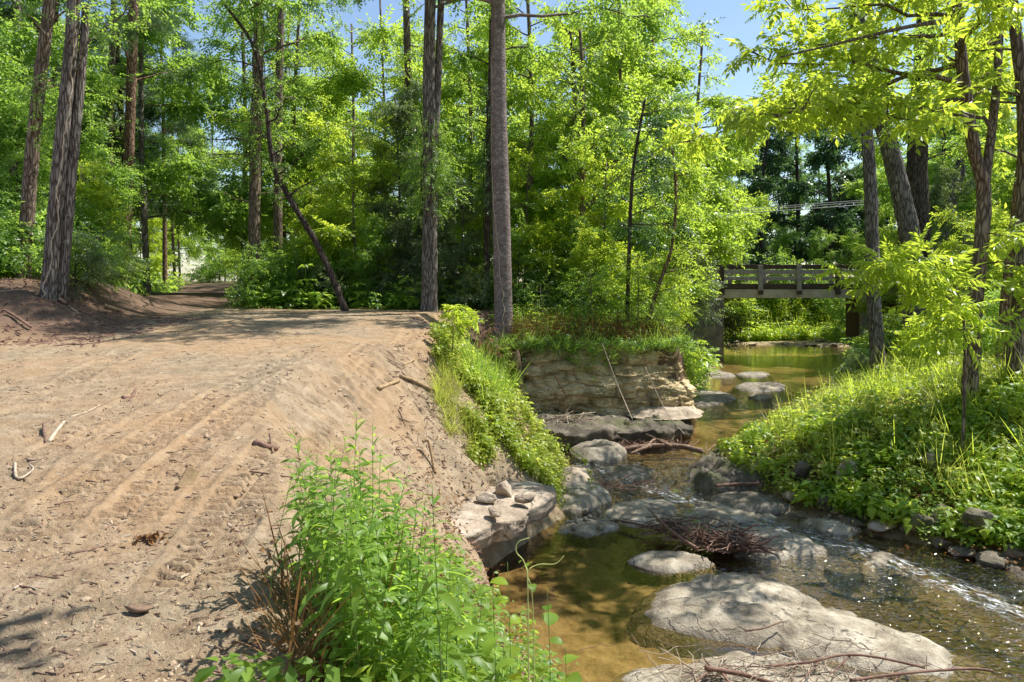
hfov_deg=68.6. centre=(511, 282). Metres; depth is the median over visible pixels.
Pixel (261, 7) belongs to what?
tree
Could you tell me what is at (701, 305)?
shrub
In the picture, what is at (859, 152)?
tree
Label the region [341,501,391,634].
tall weed
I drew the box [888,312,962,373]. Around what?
shrub
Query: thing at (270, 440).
stick
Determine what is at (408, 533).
tall weed
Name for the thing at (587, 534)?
flat rock
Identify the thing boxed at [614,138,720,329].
tree
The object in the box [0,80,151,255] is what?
tree
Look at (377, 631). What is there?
tall weed
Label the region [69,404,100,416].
stick
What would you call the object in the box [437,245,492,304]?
shrub
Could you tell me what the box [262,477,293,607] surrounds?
grass stalk
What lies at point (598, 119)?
tree
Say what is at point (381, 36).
tree
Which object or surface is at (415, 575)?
tall weed
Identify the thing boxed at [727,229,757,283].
tree
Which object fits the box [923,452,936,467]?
rock
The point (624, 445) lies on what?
twig heap
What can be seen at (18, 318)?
stick
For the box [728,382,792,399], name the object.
flat rock
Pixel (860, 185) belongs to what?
tree
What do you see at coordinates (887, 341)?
undergrowth
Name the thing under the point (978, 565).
rock
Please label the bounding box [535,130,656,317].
tree
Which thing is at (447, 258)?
tree
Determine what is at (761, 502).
flat rock
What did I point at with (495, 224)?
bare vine
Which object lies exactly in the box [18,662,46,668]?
twig
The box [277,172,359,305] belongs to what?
tree
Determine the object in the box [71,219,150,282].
shrub
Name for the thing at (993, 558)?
rock
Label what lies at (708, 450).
dead branch
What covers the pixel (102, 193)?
tree
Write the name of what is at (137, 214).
tree
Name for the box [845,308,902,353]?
shrub
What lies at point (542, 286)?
shrub
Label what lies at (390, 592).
tall weed
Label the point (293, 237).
tree
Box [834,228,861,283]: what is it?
tree
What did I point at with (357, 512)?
tall weed
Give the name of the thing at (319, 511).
tall weed
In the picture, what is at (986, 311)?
shrub
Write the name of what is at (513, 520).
flat rock
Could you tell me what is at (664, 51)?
tree
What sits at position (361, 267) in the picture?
tree
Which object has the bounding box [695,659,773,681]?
dry branch
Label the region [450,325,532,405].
grass
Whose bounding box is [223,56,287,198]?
ivy
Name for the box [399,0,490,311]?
tree
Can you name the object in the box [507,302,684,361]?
ground cover
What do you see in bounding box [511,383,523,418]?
vine sprig
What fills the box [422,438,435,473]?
root
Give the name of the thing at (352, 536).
tall weed
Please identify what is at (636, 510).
flat rock
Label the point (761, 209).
utility cable
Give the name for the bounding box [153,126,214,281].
tree
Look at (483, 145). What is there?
tree
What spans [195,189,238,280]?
tree
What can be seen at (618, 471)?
flat rock
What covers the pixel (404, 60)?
tree
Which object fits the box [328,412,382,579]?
tall weed
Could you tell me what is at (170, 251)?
tree
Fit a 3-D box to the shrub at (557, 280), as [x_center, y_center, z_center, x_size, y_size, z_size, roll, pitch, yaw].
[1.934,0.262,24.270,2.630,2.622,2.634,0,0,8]
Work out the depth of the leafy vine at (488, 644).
3.39 m
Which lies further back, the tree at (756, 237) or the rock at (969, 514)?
the tree at (756, 237)
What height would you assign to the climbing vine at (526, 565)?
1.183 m
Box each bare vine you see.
[42,0,76,297]
[491,58,504,335]
[1009,252,1021,379]
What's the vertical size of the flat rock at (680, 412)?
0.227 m
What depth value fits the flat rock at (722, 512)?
13.12 m
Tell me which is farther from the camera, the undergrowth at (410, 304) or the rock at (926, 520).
the undergrowth at (410, 304)
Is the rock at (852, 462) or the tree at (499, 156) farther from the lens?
the tree at (499, 156)
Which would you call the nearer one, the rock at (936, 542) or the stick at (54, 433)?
the stick at (54, 433)
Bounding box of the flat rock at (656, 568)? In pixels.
[621,551,718,585]
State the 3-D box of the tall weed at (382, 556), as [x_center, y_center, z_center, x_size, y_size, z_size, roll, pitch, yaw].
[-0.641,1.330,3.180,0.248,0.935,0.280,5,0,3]
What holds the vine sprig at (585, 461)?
on the ground at (592, 596)
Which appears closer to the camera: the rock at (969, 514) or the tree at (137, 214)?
the rock at (969, 514)
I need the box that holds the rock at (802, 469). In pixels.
[790,460,812,481]
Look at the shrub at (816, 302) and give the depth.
51.07 m
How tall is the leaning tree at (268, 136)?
9.607 m
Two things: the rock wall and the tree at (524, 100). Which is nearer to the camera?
the rock wall
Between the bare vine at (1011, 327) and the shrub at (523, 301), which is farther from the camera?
the shrub at (523, 301)
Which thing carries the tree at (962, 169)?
on the ground at (592, 596)
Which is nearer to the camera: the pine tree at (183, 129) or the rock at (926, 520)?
the rock at (926, 520)
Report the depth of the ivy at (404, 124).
29.80 m
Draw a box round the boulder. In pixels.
[569,439,627,469]
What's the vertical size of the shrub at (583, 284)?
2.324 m
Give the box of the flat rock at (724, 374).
[702,370,740,385]
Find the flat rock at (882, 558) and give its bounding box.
[816,551,932,597]
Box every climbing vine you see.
[515,538,531,681]
[528,556,563,681]
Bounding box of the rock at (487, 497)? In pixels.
[476,492,496,502]
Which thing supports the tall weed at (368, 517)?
on the ground at (592, 596)
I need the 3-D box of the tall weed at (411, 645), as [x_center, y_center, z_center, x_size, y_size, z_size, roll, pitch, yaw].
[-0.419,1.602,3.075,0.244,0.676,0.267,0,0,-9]
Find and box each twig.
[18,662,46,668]
[35,574,60,577]
[52,649,73,655]
[54,501,73,505]
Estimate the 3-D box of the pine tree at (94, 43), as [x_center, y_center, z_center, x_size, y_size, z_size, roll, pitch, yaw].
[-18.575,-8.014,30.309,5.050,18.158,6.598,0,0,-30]
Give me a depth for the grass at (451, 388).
13.12 m
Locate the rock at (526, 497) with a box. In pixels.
[514,492,535,502]
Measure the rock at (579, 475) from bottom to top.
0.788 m
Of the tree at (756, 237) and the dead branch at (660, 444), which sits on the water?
the dead branch at (660, 444)
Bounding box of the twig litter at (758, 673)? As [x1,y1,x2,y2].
[581,631,984,681]
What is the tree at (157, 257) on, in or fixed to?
on the ground at (592, 596)
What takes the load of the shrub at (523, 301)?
on the ground at (592, 596)
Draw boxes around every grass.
[205,491,447,681]
[421,339,483,447]
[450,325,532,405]
[489,300,695,378]
[757,326,1023,503]
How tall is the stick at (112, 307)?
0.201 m
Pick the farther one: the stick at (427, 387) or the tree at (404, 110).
the tree at (404, 110)
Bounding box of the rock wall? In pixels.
[486,339,696,427]
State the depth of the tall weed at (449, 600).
3.02 m
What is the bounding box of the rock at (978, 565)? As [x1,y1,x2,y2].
[973,561,1004,574]
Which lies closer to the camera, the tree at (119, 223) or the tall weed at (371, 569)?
the tall weed at (371, 569)
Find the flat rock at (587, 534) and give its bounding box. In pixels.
[556,517,623,549]
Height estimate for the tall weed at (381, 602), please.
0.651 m
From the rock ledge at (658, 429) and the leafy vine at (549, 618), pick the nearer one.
the leafy vine at (549, 618)
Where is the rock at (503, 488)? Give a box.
[495,480,511,496]
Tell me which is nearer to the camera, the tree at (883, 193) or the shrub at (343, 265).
the shrub at (343, 265)
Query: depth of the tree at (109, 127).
28.91 m
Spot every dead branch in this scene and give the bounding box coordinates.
[553,373,567,396]
[602,345,632,419]
[624,438,702,453]
[645,367,684,434]
[700,444,715,452]
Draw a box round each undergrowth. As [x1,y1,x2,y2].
[0,241,120,284]
[117,263,722,389]
[714,281,845,341]
[742,280,967,378]
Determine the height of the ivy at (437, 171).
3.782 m
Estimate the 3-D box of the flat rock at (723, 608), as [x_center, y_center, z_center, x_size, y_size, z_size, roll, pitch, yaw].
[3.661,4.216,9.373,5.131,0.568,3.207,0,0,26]
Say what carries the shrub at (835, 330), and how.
on the ground at (592, 596)
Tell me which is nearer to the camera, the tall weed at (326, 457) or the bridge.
the tall weed at (326, 457)
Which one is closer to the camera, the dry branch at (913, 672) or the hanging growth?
the dry branch at (913, 672)
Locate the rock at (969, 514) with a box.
[960,507,998,539]
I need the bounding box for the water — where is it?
[559,344,1023,681]
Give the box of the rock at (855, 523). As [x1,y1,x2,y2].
[835,516,865,527]
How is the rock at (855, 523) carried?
on the ground at (592, 596)
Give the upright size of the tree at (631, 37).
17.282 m
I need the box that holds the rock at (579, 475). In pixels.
[558,465,595,485]
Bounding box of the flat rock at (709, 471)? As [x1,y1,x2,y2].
[686,445,776,500]
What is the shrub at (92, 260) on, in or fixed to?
on the ground at (592, 596)
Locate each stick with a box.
[0,580,23,601]
[5,310,31,327]
[13,462,33,479]
[42,422,47,442]
[47,420,65,441]
[57,297,67,304]
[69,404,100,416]
[70,542,106,554]
[104,304,120,311]
[121,388,136,398]
[196,632,214,658]
[242,641,273,657]
[249,471,318,481]
[268,433,273,452]
[376,379,400,389]
[399,374,431,390]
[403,359,414,365]
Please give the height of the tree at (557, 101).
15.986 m
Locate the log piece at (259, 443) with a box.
[251,439,278,450]
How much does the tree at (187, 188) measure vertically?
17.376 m
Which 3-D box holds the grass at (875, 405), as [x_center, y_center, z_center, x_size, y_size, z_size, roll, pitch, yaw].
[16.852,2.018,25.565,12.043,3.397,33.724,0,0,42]
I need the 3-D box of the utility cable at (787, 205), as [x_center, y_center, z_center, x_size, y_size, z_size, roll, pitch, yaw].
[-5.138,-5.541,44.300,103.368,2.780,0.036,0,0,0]
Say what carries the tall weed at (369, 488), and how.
on the ground at (592, 596)
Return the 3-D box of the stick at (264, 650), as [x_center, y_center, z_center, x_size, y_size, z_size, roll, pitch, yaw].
[-1.080,1.589,3.238,0.258,0.018,0.032,0,0,37]
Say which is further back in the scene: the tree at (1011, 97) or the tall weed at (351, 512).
the tree at (1011, 97)
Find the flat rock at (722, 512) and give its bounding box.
[672,501,782,534]
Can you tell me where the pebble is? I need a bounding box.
[583,508,588,514]
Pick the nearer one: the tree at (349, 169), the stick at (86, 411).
the stick at (86, 411)
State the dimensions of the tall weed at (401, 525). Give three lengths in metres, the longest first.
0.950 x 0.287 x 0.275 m
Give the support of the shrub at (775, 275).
on the ground at (592, 596)
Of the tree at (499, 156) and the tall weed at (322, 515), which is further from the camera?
the tree at (499, 156)
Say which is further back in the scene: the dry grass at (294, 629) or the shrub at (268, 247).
the shrub at (268, 247)
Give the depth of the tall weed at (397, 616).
3.02 m
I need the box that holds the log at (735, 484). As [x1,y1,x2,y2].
[715,482,759,486]
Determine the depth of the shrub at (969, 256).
35.70 m
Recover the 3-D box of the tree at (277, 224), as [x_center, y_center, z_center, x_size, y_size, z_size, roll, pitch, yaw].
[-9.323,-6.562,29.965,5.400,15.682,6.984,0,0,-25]
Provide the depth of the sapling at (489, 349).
17.52 m
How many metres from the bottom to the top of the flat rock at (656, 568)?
0.421 m
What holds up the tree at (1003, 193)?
on the ground at (592, 596)
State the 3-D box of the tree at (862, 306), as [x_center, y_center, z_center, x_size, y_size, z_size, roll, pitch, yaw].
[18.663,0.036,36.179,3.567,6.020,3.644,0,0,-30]
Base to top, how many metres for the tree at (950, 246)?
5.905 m
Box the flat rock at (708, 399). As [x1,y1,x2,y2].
[693,390,750,418]
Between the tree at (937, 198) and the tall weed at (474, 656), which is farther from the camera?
the tree at (937, 198)
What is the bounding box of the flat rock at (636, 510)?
[601,497,678,539]
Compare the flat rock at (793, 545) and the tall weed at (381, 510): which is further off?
the flat rock at (793, 545)
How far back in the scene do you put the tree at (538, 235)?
24.60 m
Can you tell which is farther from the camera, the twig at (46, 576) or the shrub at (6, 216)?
the shrub at (6, 216)
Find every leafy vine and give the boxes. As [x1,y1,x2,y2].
[480,585,515,681]
[490,562,521,681]
[536,590,562,681]
[562,651,581,681]
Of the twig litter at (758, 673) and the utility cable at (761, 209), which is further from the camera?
the utility cable at (761, 209)
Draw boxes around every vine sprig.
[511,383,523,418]
[535,439,596,491]
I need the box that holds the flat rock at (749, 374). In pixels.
[734,371,774,381]
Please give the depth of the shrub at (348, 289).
25.43 m
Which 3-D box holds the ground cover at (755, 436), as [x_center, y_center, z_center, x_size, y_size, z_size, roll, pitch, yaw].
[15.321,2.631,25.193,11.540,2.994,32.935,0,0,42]
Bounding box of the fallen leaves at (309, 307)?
[0,273,536,314]
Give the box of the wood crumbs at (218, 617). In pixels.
[0,288,505,681]
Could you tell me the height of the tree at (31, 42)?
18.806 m
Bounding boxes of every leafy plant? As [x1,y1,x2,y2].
[192,652,254,681]
[218,651,285,681]
[258,652,326,681]
[295,648,362,681]
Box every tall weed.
[273,480,313,591]
[274,475,327,605]
[280,427,331,599]
[282,456,342,638]
[283,456,342,644]
[284,454,327,582]
[289,502,334,605]
[290,449,334,527]
[293,469,342,597]
[298,464,365,660]
[300,443,352,606]
[301,512,342,633]
[303,537,342,645]
[308,453,354,609]
[309,440,351,560]
[311,541,367,664]
[312,498,393,677]
[314,494,380,648]
[315,480,380,613]
[315,498,375,640]
[322,492,368,622]
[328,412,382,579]
[328,534,367,638]
[330,436,379,595]
[331,490,406,678]
[333,479,378,589]
[334,451,382,558]
[334,484,392,660]
[341,494,404,645]
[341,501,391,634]
[342,461,385,618]
[342,462,397,580]
[342,518,392,618]
[348,422,405,593]
[350,525,412,678]
[363,449,399,555]
[366,576,395,636]
[367,492,397,604]
[367,508,400,607]
[368,501,403,618]
[370,465,415,592]
[374,473,406,571]
[374,568,396,637]
[376,493,426,620]
[380,482,420,584]
[381,513,425,604]
[382,589,437,681]
[383,488,422,591]
[384,496,429,633]
[387,544,445,673]
[388,575,403,621]
[390,581,424,633]
[395,500,447,647]
[398,556,447,675]
[402,531,439,633]
[405,561,448,635]
[410,484,476,681]
[411,515,441,596]
[423,584,480,681]
[428,550,474,665]
[433,580,489,681]
[457,590,507,681]
[481,636,517,681]
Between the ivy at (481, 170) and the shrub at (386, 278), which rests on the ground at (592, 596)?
the shrub at (386, 278)
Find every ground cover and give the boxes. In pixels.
[300,532,532,681]
[428,319,579,506]
[428,534,578,681]
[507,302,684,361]
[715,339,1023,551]
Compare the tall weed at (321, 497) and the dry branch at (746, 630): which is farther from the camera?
the dry branch at (746, 630)
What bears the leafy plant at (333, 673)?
on the ground at (592, 596)
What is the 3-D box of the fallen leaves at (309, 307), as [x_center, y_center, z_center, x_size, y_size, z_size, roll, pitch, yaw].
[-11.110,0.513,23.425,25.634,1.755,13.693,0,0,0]
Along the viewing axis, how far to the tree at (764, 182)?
62.06 m
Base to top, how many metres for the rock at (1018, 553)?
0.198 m
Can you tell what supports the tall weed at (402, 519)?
on the ground at (592, 596)
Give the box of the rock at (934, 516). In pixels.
[931,504,952,524]
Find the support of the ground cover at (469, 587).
on the ground at (592, 596)
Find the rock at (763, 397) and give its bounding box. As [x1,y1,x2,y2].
[746,394,774,408]
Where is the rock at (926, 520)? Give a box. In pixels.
[899,513,936,536]
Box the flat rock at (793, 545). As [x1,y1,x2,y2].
[688,526,829,585]
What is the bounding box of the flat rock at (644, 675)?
[612,651,893,681]
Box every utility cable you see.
[148,203,887,214]
[161,199,880,209]
[162,200,891,213]
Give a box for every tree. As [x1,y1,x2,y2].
[0,0,106,170]
[0,0,117,277]
[0,0,142,191]
[0,12,56,221]
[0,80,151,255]
[0,97,84,241]
[1,0,101,208]
[8,0,181,301]
[30,0,202,290]
[37,65,155,227]
[40,38,138,253]
[42,148,135,277]
[50,0,239,294]
[51,0,189,223]
[65,0,194,280]
[79,163,152,278]
[96,39,161,222]
[119,2,225,290]
[131,149,188,271]
[132,214,178,277]
[133,126,224,278]
[153,0,315,286]
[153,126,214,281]
[170,121,235,280]
[173,0,354,298]
[173,4,353,310]
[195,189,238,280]
[203,0,354,257]
[203,0,371,250]
[209,12,355,256]
[220,227,266,277]
[221,169,271,273]
[246,188,309,261]
[262,65,301,249]
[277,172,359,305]
[282,99,416,307]
[288,72,379,260]
[299,12,392,259]
[316,0,467,269]
[337,132,394,259]
[338,0,454,272]
[346,0,690,355]
[347,69,442,287]
[347,212,403,305]
[379,0,552,272]
[380,72,464,242]
[389,145,456,293]
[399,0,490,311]
[404,60,492,270]
[437,0,630,289]
[437,172,491,299]
[438,0,568,309]
[440,2,567,247]
[458,131,573,298]
[474,107,536,276]
[490,221,549,312]
[510,1,677,251]
[523,6,638,241]
[526,21,661,282]
[531,45,609,251]
[533,0,678,285]
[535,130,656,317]
[541,207,604,308]
[558,221,620,319]
[576,0,761,278]
[585,0,699,249]
[587,92,701,320]
[599,55,728,302]
[612,1,724,231]
[613,198,697,320]
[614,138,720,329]
[619,239,704,382]
[645,231,695,307]
[653,0,1023,409]
[656,19,776,307]
[688,113,773,258]
[699,126,772,283]
[721,129,771,283]
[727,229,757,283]
[730,120,818,274]
[752,0,950,374]
[755,96,848,264]
[757,131,809,262]
[765,121,888,264]
[767,221,802,283]
[795,134,855,269]
[804,226,837,282]
[822,3,942,357]
[825,122,905,269]
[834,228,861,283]
[836,118,959,307]
[845,2,1011,329]
[852,225,901,328]
[854,0,1016,261]
[879,8,1015,301]
[879,62,962,248]
[890,0,1023,388]
[897,159,994,317]
[925,199,1003,337]
[928,55,1016,280]
[929,38,1016,251]
[955,119,1016,240]
[956,56,1016,370]
[966,198,1010,310]
[969,66,1016,204]
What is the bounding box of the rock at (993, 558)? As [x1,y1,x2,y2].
[975,549,1016,569]
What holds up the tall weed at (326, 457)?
on the ground at (592, 596)
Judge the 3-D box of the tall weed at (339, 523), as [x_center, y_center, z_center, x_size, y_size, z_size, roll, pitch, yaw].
[-0.787,1.253,3.232,0.302,0.956,0.311,3,1,-22]
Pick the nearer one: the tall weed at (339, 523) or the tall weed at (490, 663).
the tall weed at (339, 523)
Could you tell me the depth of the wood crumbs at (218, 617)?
4.28 m
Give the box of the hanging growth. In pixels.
[482,322,707,381]
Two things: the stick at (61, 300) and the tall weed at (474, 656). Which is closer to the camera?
the tall weed at (474, 656)
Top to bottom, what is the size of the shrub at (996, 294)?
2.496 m
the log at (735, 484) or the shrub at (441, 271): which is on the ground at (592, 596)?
the shrub at (441, 271)
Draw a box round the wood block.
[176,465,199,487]
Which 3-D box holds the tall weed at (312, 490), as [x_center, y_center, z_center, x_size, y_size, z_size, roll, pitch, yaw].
[-0.971,1.309,3.552,0.342,0.980,0.271,0,0,22]
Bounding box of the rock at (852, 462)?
[836,459,858,483]
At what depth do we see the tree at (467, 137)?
42.84 m
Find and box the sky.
[3,0,1023,283]
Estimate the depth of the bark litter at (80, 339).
15.82 m
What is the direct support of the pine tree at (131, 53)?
on the ground at (592, 596)
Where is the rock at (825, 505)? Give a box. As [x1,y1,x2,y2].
[815,493,833,511]
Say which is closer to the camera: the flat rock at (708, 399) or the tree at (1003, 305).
the tree at (1003, 305)
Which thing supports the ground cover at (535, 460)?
on the ground at (592, 596)
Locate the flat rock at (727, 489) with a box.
[715,486,748,491]
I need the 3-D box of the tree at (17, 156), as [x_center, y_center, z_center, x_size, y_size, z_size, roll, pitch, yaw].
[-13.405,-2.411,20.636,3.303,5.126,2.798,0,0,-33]
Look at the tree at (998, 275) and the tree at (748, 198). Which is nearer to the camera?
the tree at (998, 275)
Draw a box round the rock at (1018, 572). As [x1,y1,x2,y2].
[1004,566,1023,585]
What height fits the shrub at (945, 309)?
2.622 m
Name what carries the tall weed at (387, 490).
on the ground at (592, 596)
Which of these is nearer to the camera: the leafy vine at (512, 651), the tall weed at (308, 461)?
the leafy vine at (512, 651)
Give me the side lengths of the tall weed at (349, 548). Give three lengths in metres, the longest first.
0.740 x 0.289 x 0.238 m
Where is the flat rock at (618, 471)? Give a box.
[592,462,669,491]
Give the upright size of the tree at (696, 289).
11.768 m
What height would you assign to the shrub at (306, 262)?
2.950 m
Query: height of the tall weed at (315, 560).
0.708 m
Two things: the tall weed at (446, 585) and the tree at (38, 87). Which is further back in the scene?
the tree at (38, 87)
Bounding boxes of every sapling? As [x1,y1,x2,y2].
[437,303,487,351]
[473,323,503,364]
[806,216,1014,453]
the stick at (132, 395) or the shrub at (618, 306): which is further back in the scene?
the shrub at (618, 306)
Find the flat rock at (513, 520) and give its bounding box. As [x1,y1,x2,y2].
[448,480,557,550]
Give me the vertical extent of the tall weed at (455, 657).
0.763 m
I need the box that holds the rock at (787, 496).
[782,491,798,501]
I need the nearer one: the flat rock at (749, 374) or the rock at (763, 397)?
the rock at (763, 397)
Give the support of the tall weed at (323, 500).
on the ground at (592, 596)
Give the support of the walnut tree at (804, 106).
on the ground at (592, 596)
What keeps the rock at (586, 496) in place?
on the ground at (592, 596)
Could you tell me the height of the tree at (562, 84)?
10.506 m
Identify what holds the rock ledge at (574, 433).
on the ground at (592, 596)
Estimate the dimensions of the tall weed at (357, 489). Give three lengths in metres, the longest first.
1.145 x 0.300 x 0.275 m
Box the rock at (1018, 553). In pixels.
[1002,544,1023,558]
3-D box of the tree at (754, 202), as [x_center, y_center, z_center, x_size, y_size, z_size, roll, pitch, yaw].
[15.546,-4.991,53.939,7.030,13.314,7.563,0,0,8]
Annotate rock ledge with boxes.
[533,411,629,451]
[616,414,693,445]
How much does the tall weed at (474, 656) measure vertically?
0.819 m
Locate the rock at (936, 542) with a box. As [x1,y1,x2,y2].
[928,536,952,549]
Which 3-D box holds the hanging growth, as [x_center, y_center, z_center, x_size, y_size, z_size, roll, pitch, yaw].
[2.241,1.915,19.889,6.451,1.918,1.389,0,0,0]
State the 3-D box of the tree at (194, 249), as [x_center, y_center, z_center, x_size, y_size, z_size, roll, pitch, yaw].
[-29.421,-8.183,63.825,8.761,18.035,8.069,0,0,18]
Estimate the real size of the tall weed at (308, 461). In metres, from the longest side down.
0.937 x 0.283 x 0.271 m
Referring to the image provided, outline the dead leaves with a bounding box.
[133,531,168,545]
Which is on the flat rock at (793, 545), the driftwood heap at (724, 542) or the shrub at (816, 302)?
the driftwood heap at (724, 542)
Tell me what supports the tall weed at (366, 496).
on the ground at (592, 596)
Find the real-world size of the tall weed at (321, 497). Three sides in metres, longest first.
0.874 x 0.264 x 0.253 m
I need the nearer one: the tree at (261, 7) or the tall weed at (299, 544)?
the tall weed at (299, 544)
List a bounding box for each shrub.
[0,185,75,274]
[0,201,46,278]
[3,182,130,279]
[18,222,124,299]
[33,214,135,291]
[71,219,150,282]
[80,198,153,292]
[111,240,132,286]
[181,238,238,282]
[219,236,299,307]
[227,237,300,300]
[227,264,260,304]
[231,231,318,306]
[265,229,344,307]
[290,257,349,309]
[300,240,366,308]
[316,249,384,306]
[330,253,404,308]
[347,250,409,308]
[381,255,437,306]
[398,249,473,306]
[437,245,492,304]
[445,262,493,308]
[483,274,543,321]
[512,270,578,317]
[513,250,598,307]
[534,250,598,317]
[549,260,637,328]
[586,274,652,324]
[587,248,684,335]
[592,239,664,300]
[634,288,687,334]
[662,247,729,336]
[683,334,720,399]
[688,267,752,354]
[724,280,767,324]
[744,246,799,307]
[774,251,828,298]
[808,269,851,316]
[815,298,845,341]
[833,347,869,378]
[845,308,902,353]
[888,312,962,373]
[926,292,962,343]
[937,286,1000,340]
[948,235,1002,298]
[950,274,1000,357]
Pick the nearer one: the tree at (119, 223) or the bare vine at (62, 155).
the bare vine at (62, 155)
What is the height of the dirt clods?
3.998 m
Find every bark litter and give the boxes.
[0,276,211,346]
[390,314,558,679]
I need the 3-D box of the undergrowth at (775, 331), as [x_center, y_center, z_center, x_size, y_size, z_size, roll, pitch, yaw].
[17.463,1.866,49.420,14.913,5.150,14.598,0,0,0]
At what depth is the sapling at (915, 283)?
13.17 m
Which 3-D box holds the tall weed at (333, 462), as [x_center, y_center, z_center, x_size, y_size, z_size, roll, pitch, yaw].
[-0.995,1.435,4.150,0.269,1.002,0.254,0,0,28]
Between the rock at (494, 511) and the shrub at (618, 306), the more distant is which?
the shrub at (618, 306)
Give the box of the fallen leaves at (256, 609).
[225,502,336,672]
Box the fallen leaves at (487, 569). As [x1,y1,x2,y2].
[417,345,568,677]
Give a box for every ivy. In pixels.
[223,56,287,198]
[387,68,421,208]
[389,107,468,234]
[456,69,526,255]
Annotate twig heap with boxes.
[535,406,603,423]
[594,472,666,492]
[612,433,698,451]
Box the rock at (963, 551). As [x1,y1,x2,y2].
[948,545,976,558]
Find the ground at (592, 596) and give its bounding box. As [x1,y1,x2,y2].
[0,276,1023,681]
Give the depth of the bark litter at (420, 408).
10.75 m
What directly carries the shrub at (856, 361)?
on the ground at (592, 596)
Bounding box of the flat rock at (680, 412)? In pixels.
[626,405,703,419]
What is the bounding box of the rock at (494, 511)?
[488,506,501,517]
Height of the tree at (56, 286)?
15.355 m
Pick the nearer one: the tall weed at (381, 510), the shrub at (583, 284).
the tall weed at (381, 510)
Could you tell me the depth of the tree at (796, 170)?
66.32 m
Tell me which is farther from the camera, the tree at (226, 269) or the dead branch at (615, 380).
the tree at (226, 269)
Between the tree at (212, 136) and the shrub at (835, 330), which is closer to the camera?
the shrub at (835, 330)
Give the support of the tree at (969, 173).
on the ground at (592, 596)
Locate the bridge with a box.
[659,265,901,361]
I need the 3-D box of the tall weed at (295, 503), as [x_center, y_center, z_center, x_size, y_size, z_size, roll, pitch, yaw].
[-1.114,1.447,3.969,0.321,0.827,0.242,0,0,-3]
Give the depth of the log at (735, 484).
14.29 m
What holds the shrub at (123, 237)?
on the ground at (592, 596)
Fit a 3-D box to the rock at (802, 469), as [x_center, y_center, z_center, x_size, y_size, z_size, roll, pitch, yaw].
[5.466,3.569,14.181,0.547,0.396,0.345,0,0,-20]
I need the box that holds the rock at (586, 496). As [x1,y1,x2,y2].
[559,478,611,519]
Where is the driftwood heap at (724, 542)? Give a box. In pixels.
[614,509,782,559]
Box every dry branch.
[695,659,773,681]
[721,653,924,681]
[745,621,782,631]
[849,667,992,681]
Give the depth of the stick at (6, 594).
3.86 m
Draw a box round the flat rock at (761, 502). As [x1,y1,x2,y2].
[709,490,791,517]
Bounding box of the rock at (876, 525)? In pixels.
[867,519,898,531]
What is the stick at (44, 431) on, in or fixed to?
on the ground at (592, 596)
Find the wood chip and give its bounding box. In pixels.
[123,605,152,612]
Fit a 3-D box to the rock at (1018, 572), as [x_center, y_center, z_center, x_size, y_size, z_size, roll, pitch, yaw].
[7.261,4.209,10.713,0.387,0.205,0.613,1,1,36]
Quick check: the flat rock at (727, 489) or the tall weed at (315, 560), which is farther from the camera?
the flat rock at (727, 489)
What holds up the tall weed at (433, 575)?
on the ground at (592, 596)
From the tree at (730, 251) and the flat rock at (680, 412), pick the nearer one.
the flat rock at (680, 412)
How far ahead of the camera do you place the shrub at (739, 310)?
49.05 m
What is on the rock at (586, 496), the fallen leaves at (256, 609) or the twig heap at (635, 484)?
the twig heap at (635, 484)
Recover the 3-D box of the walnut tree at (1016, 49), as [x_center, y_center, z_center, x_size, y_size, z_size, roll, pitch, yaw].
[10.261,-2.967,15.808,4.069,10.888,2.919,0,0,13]
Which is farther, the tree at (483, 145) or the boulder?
the tree at (483, 145)
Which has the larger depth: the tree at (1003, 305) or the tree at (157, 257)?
the tree at (157, 257)
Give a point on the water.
(795, 353)
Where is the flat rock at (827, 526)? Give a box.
[781,510,862,549]
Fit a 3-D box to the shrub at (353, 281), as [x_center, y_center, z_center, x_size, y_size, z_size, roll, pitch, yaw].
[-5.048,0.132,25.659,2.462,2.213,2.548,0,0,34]
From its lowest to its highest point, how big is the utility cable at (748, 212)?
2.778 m
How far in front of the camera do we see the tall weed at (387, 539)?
4.29 m
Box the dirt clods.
[0,279,509,681]
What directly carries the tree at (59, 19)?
on the ground at (592, 596)
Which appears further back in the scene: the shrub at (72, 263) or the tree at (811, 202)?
the tree at (811, 202)
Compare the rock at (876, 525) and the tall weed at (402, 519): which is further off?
the rock at (876, 525)
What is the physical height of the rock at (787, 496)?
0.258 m

